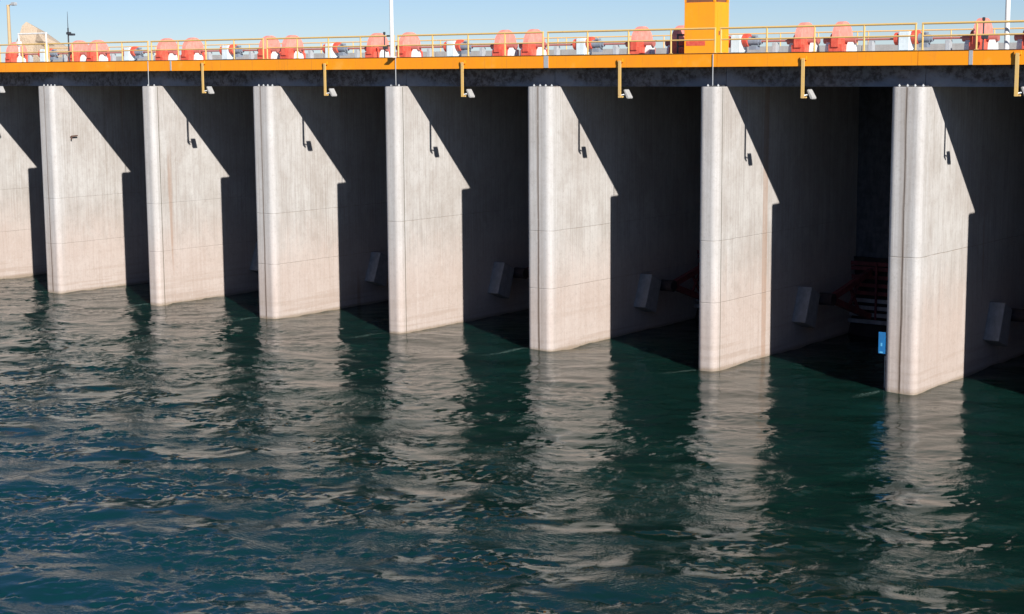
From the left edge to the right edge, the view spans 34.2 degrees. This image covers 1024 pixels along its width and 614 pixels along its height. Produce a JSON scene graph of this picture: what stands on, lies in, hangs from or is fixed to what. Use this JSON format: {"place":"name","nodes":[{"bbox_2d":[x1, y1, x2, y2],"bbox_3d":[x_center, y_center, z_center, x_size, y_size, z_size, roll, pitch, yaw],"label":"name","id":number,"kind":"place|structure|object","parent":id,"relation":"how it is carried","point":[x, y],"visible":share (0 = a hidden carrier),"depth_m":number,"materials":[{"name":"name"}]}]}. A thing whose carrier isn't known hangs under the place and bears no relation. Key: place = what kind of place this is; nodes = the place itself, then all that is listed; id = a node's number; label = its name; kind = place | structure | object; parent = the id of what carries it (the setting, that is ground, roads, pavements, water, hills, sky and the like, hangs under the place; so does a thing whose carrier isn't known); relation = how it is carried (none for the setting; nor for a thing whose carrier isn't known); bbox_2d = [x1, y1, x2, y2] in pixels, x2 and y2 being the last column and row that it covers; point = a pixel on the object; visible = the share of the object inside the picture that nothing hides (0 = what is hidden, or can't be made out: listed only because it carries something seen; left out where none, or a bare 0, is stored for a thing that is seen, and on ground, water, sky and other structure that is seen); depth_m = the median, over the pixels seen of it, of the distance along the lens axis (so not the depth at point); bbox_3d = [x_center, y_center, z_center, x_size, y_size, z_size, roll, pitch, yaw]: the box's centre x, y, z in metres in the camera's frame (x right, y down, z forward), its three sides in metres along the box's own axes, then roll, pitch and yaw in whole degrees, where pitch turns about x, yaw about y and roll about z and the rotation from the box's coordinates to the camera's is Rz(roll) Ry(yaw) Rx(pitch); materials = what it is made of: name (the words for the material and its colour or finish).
{"place":"outdoors","nodes":[
{"label":"outdoors","id":0,"kind":"place"},
{"bbox_2d":[16,22,67,61],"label":"hill","id":1,"kind":"structure","parent":0,"point":[26,27],"depth_m":195.98,"materials":[{"name":"beige stone"}]},
{"bbox_2d":[0,273,1023,613],"bbox_3d":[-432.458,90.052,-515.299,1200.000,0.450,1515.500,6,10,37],"label":"water","id":2,"kind":"structure","parent":0,"point":[226,455],"depth_m":56.60,"materials":[{"name":"teal liquid"}]},
{"bbox_2d":[0,0,1023,61],"label":"sky","id":3,"kind":"structure","parent":0,"point":[90,20],"materials":[{"name":"blue"}]},
{"bbox_3d":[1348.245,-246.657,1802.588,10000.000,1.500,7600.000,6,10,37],"label":"ground","id":4,"kind":"structure","parent":0,"visible":0},
{"bbox_2d":[0,86,46,278],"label":"concrete pier","id":5,"kind":"structure","parent":4,"relation":"on","point":[22,240],"depth_m":111.33,"materials":[{"name":"concrete"}]},
{"bbox_2d":[52,56,124,61],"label":"deck span","id":6,"kind":"object","parent":5,"relation":"on","point":[118,58],"depth_m":119.02,"materials":[{"name":"concrete"}]},
{"bbox_2d":[5,40,88,61],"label":"gate hoist","id":7,"kind":"object","parent":6,"relation":"on","point":[27,57],"visible":0.65,"depth_m":117.94,"materials":[{"name":"red paint"}]},
{"bbox_2d":[53,46,131,52],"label":"railing","id":8,"kind":"object","parent":6,"relation":"on","point":[108,47],"visible":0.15,"depth_m":119.46,"materials":[{"name":"metal"}]},
{"bbox_2d":[38,84,149,293],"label":"concrete pier","id":9,"kind":"structure","parent":4,"relation":"on","point":[95,202],"depth_m":104.25,"materials":[{"name":"concrete"}]},
{"bbox_2d":[0,55,221,85],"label":"deck span","id":10,"kind":"object","parent":9,"relation":"on","point":[26,78],"visible":0.08,"depth_m":103.94,"materials":[{"name":"concrete"}]},
{"bbox_2d":[0,62,46,71],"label":"walkway","id":11,"kind":"structure","parent":10,"relation":"attached to","point":[23,66],"depth_m":102.59,"materials":[{"name":"metal"}]},
{"bbox_2d":[0,86,4,92],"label":"hanging floodlight","id":12,"kind":"object","parent":11,"relation":"hanging from","point":[2,90],"visible":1,"depth_m":104.41,"materials":[{"name":"metal"}]},
{"bbox_2d":[0,43,46,61],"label":"railing","id":13,"kind":"object","parent":11,"relation":"on","point":[22,52],"visible":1,"depth_m":102.54,"materials":[{"name":"metal"}]},
{"bbox_2d":[16,32,47,61],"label":"pipe frame","id":14,"kind":"object","parent":10,"relation":"on","point":[20,42],"visible":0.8,"depth_m":106.64,"materials":[{"name":"white paint"}]},
{"bbox_2d":[66,14,74,60],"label":"mast","id":15,"kind":"object","parent":10,"relation":"on","point":[68,33],"visible":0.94,"depth_m":113.42,"materials":[{"name":"metal"}]},
{"bbox_2d":[86,38,179,60],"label":"gate hoist","id":16,"kind":"object","parent":10,"relation":"on","point":[135,55],"visible":0.71,"depth_m":112.43,"materials":[{"name":"red paint"}]},
{"bbox_2d":[132,44,222,54],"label":"railing","id":17,"kind":"object","parent":10,"relation":"on","point":[180,45],"visible":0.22,"depth_m":115.04,"materials":[{"name":"metal"}]},
{"bbox_2d":[142,84,258,305],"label":"concrete pier","id":18,"kind":"structure","parent":4,"relation":"on","point":[199,146],"depth_m":99.24,"materials":[{"name":"concrete"}]},
{"bbox_2d":[58,53,323,85],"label":"deck span","id":19,"kind":"object","parent":18,"relation":"on","point":[109,78],"visible":0.17,"depth_m":99.31,"materials":[{"name":"concrete"}]},
{"bbox_2d":[47,60,149,71],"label":"walkway","id":20,"kind":"structure","parent":19,"relation":"attached to","point":[78,66],"depth_m":98.34,"materials":[{"name":"metal"}]},
{"bbox_2d":[48,41,148,61],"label":"railing","id":21,"kind":"object","parent":20,"relation":"on","point":[121,50],"visible":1,"depth_m":98.28,"materials":[{"name":"yellow metal"}]},
{"bbox_2d":[181,36,280,59],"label":"gate hoist","id":22,"kind":"object","parent":19,"relation":"on","point":[224,53],"visible":0.77,"depth_m":106.78,"materials":[{"name":"red paint"}]},
{"bbox_2d":[223,42,323,52],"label":"railing","id":23,"kind":"object","parent":19,"relation":"on","point":[280,43],"visible":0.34,"depth_m":110.44,"materials":[{"name":"metal"}]},
{"bbox_2d":[253,84,388,318],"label":"concrete pier","id":24,"kind":"structure","parent":4,"relation":"on","point":[321,194],"depth_m":93.69,"materials":[{"name":"concrete"}]},
{"bbox_2d":[161,51,435,85],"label":"deck span","id":25,"kind":"object","parent":24,"relation":"on","point":[225,78],"visible":0.28,"depth_m":93.54,"materials":[{"name":"concrete"}]},
{"bbox_2d":[149,59,264,70],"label":"walkway","id":26,"kind":"structure","parent":25,"relation":"attached to","point":[212,65],"depth_m":92.61,"materials":[{"name":"metal"}]},
{"bbox_2d":[150,38,263,59],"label":"railing","id":27,"kind":"object","parent":26,"relation":"on","point":[206,49],"visible":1,"depth_m":92.59,"materials":[{"name":"yellow metal"}]},
{"bbox_2d":[201,61,213,93],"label":"hanging floodlight","id":28,"kind":"object","parent":26,"relation":"hanging from","point":[210,89],"visible":1,"depth_m":92.87,"materials":[{"name":"yellow paint"}]},
{"bbox_2d":[280,33,389,58],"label":"gate hoist","id":29,"kind":"object","parent":25,"relation":"on","point":[291,53],"visible":0.72,"depth_m":101.24,"materials":[{"name":"red paint"}]},
{"bbox_2d":[324,40,436,52],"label":"railing","id":30,"kind":"object","parent":25,"relation":"on","point":[366,41],"visible":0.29,"depth_m":105.18,"materials":[{"name":"metal"}]},
{"bbox_2d":[385,84,530,333],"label":"concrete pier","id":31,"kind":"structure","parent":4,"relation":"on","point":[457,206],"depth_m":88.92,"materials":[{"name":"concrete"}]},
{"bbox_2d":[276,50,560,85],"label":"deck span","id":32,"kind":"object","parent":31,"relation":"on","point":[368,77],"visible":0.33,"depth_m":88.01,"materials":[{"name":"concrete"}]},
{"bbox_2d":[265,57,394,69],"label":"walkway","id":33,"kind":"structure","parent":32,"relation":"attached to","point":[333,63],"depth_m":87.02,"materials":[{"name":"metal"}]},
{"bbox_2d":[323,62,336,96],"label":"hanging floodlight","id":34,"kind":"object","parent":33,"relation":"hanging from","point":[332,92],"visible":1,"depth_m":87.28,"materials":[{"name":"metal"}]},
{"bbox_2d":[266,35,394,58],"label":"railing","id":35,"kind":"object","parent":33,"relation":"on","point":[297,47],"visible":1,"depth_m":87.06,"materials":[{"name":"yellow metal"}]},
{"bbox_2d":[388,0,395,57],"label":"lamp pole","id":36,"kind":"object","parent":33,"relation":"on","point":[391,31],"visible":1,"depth_m":83.96,"materials":[{"name":"white metal"}]},
{"bbox_2d":[383,32,387,56],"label":"control post","id":37,"kind":"object","parent":32,"relation":"on","point":[385,47],"visible":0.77,"depth_m":97.40,"materials":[{"name":"metal"}]},
{"bbox_2d":[396,30,518,56],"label":"gate hoist","id":38,"kind":"object","parent":32,"relation":"on","point":[450,50],"visible":0.79,"depth_m":95.48,"materials":[{"name":"red paint"}]},
{"bbox_2d":[437,37,561,50],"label":"railing","id":39,"kind":"object","parent":32,"relation":"on","point":[494,39],"visible":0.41,"depth_m":99.07,"materials":[{"name":"metal"}]},
{"bbox_2d":[513,267,528,278],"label":"radial gate","id":40,"kind":"structure","parent":31,"relation":"attached to","point":[522,273],"depth_m":92.26,"materials":[{"name":"black metal"}]},
{"bbox_2d":[528,84,700,351],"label":"concrete pier","id":41,"kind":"structure","parent":4,"relation":"on","point":[614,204],"depth_m":83.54,"materials":[{"name":"concrete"}]},
{"bbox_2d":[406,48,666,85],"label":"deck span","id":42,"kind":"object","parent":41,"relation":"on","point":[490,77],"visible":0.23,"depth_m":82.43,"materials":[{"name":"concrete"}]},
{"bbox_2d":[396,55,543,68],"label":"walkway","id":43,"kind":"structure","parent":42,"relation":"attached to","point":[484,62],"depth_m":81.39,"materials":[{"name":"metal"}]},
{"bbox_2d":[460,60,474,97],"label":"hanging floodlight","id":44,"kind":"object","parent":43,"relation":"hanging from","point":[470,93],"visible":1,"depth_m":81.73,"materials":[{"name":"metal"}]},
{"bbox_2d":[397,31,543,56],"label":"railing","id":45,"kind":"object","parent":43,"relation":"on","point":[468,44],"visible":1,"depth_m":81.29,"materials":[{"name":"yellow metal"}]},
{"bbox_2d":[519,26,655,55],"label":"gate hoist","id":46,"kind":"object","parent":42,"relation":"on","point":[634,48],"visible":0.77,"depth_m":89.96,"materials":[{"name":"red paint"}]},
{"bbox_2d":[562,35,669,48],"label":"railing","id":47,"kind":"object","parent":42,"relation":"on","point":[614,36],"visible":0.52,"depth_m":93.56,"materials":[{"name":"metal"}]},
{"bbox_2d":[699,84,858,371],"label":"concrete pier","id":48,"kind":"structure","parent":4,"relation":"on","point":[778,189],"depth_m":78.26,"materials":[{"name":"concrete"}]},
{"bbox_2d":[660,250,699,318],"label":"radial gate","id":49,"kind":"structure","parent":48,"relation":"attached to","point":[671,285],"depth_m":87.74,"materials":[{"name":"black metal"}]},
{"bbox_2d":[555,45,861,86],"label":"deck span","id":50,"kind":"object","parent":48,"relation":"on","point":[669,76],"visible":0.28,"depth_m":76.71,"materials":[{"name":"concrete"}]},
{"bbox_2d":[544,53,716,67],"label":"walkway","id":51,"kind":"structure","parent":50,"relation":"attached to","point":[640,60],"depth_m":75.72,"materials":[{"name":"metal"}]},
{"bbox_2d":[544,56,547,67],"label":"joint cover","id":52,"kind":"object","parent":51,"relation":"attached to","point":[545,61],"visible":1,"depth_m":78.68,"materials":[{"name":"metal"}]},
{"bbox_2d":[617,59,632,98],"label":"hanging floodlight","id":53,"kind":"object","parent":51,"relation":"hanging from","point":[627,94],"visible":1,"depth_m":76.19,"materials":[{"name":"metal"}]},
{"bbox_2d":[547,27,715,54],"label":"railing","id":54,"kind":"object","parent":51,"relation":"on","point":[629,30],"visible":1,"depth_m":75.65,"materials":[{"name":"yellow metal"}]},
{"bbox_2d":[677,34,683,52],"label":"steel frame","id":55,"kind":"object","parent":50,"relation":"on","point":[678,35],"visible":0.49,"depth_m":84.03,"materials":[{"name":"metal"}]},
{"bbox_2d":[684,0,728,52],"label":"orange cabin","id":56,"kind":"object","parent":50,"relation":"on","point":[705,13],"visible":0.6,"depth_m":81.96,"materials":[{"name":"orange metal"}]},
{"bbox_2d":[717,10,726,52],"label":"door","id":57,"kind":"structure","parent":56,"relation":"in","point":[721,19],"depth_m":81.94,"materials":[{"name":"orange paint"}]},
{"bbox_2d":[665,22,820,53],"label":"gate hoist","id":58,"kind":"object","parent":50,"relation":"on","point":[795,45],"visible":0.64,"depth_m":83.82,"materials":[{"name":"red paint"}]},
{"bbox_2d":[729,31,862,45],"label":"railing","id":59,"kind":"object","parent":50,"relation":"on","point":[786,33],"visible":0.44,"depth_m":87.18,"materials":[{"name":"metal"}]},
{"bbox_2d":[885,84,1023,394],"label":"concrete pier","id":60,"kind":"structure","parent":4,"relation":"on","point":[956,263],"depth_m":71.11,"materials":[{"name":"concrete"}]},
{"bbox_2d":[819,256,887,337],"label":"radial gate","id":61,"kind":"structure","parent":60,"relation":"attached to","point":[867,309],"depth_m":84.57,"materials":[{"name":"metal"}]},
{"bbox_2d":[726,42,1016,86],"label":"deck span","id":62,"kind":"object","parent":60,"relation":"on","point":[834,76],"visible":0.3,"depth_m":71.23,"materials":[{"name":"concrete"}]},
{"bbox_2d":[717,50,917,66],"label":"walkway","id":63,"kind":"structure","parent":62,"relation":"attached to","point":[858,58],"depth_m":70.08,"materials":[{"name":"metal"}]},
{"bbox_2d":[800,56,815,98],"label":"hanging floodlight","id":64,"kind":"object","parent":63,"relation":"hanging from","point":[810,94],"visible":1,"depth_m":70.59,"materials":[{"name":"metal"}]},
{"bbox_2d":[720,23,916,52],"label":"railing","id":65,"kind":"object","parent":63,"relation":"on","point":[834,25],"visible":1,"depth_m":70.18,"materials":[{"name":"yellow metal"}]},
{"bbox_2d":[823,18,999,51],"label":"gate hoist","id":66,"kind":"object","parent":62,"relation":"on","point":[849,44],"visible":0.79,"depth_m":78.87,"materials":[{"name":"red paint"}]},
{"bbox_2d":[865,27,1023,39],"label":"railing","id":67,"kind":"object","parent":62,"relation":"on","point":[934,30],"visible":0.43,"depth_m":82.02,"materials":[{"name":"metal"}]},
{"bbox_2d":[981,17,988,48],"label":"control post","id":68,"kind":"object","parent":62,"relation":"on","point":[985,36],"visible":0.72,"depth_m":75.64,"materials":[{"name":"metal"}]},
{"bbox_2d":[856,87,892,257],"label":"breast wall","id":69,"kind":"structure","parent":60,"relation":"attached to","point":[874,169],"depth_m":84.42,"materials":[{"name":"concrete"}]},
{"bbox_2d":[878,332,885,353],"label":"blue panel","id":70,"kind":"object","parent":60,"relation":"attached to","point":[882,343],"visible":1,"depth_m":69.98,"materials":[{"name":"paint"}]},
{"bbox_2d":[884,356,885,386],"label":"ladder","id":71,"kind":"object","parent":60,"relation":"attached to","point":[884,372],"visible":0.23,"depth_m":70.75,"materials":[{"name":"metal"}]},
{"bbox_2d":[1011,308,1023,321],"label":"radial gate","id":72,"kind":"structure","parent":60,"relation":"attached to","point":[1017,315],"depth_m":75.31,"materials":[{"name":"black metal"}]},
{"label":"concrete pier","id":73,"kind":"object","parent":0,"visible":0},
{"bbox_2d":[926,65,1023,86],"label":"deck span","id":74,"kind":"object","parent":73,"relation":"on","point":[970,75],"visible":0.5,"depth_m":67.06,"materials":[{"name":"concrete"}]},
{"bbox_2d":[918,49,1023,64],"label":"walkway","id":75,"kind":"structure","parent":74,"relation":"attached to","point":[980,57],"depth_m":66.24,"materials":[{"name":"metal"}]},
{"bbox_2d":[969,50,972,64],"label":"joint cover","id":76,"kind":"object","parent":75,"relation":"attached to","point":[970,57],"visible":1,"depth_m":66.15,"materials":[{"name":"metal"}]},
{"bbox_2d":[921,20,1023,49],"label":"railing","id":77,"kind":"object","parent":75,"relation":"on","point":[972,22],"visible":1,"depth_m":66.05,"materials":[{"name":"yellow metal"}]},
{"bbox_2d":[1004,0,1010,48],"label":"lamp pole","id":78,"kind":"object","parent":75,"relation":"on","point":[1007,25],"visible":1,"depth_m":65.50,"materials":[{"name":"white metal"}]},
{"bbox_2d":[1014,51,1023,95],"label":"hanging floodlight","id":79,"kind":"object","parent":75,"relation":"hanging from","point":[1017,54],"visible":1,"depth_m":64.99,"materials":[{"name":"metal"}]},
{"bbox_2d":[1014,31,1023,48],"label":"gate hoist","id":80,"kind":"object","parent":74,"relation":"on","point":[1019,39],"visible":0.73,"depth_m":75.73,"materials":[{"name":"red paint"}]},
{"bbox_3d":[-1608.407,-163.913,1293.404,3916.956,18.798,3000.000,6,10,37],"label":"left bank","id":81,"kind":"structure","parent":0,"visible":0},
{"bbox_2d":[6,2,16,43],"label":"street lamp","id":82,"kind":"object","parent":81,"relation":"on","point":[9,22],"visible":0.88,"depth_m":134.76,"materials":[{"name":"metal"}]}
]}

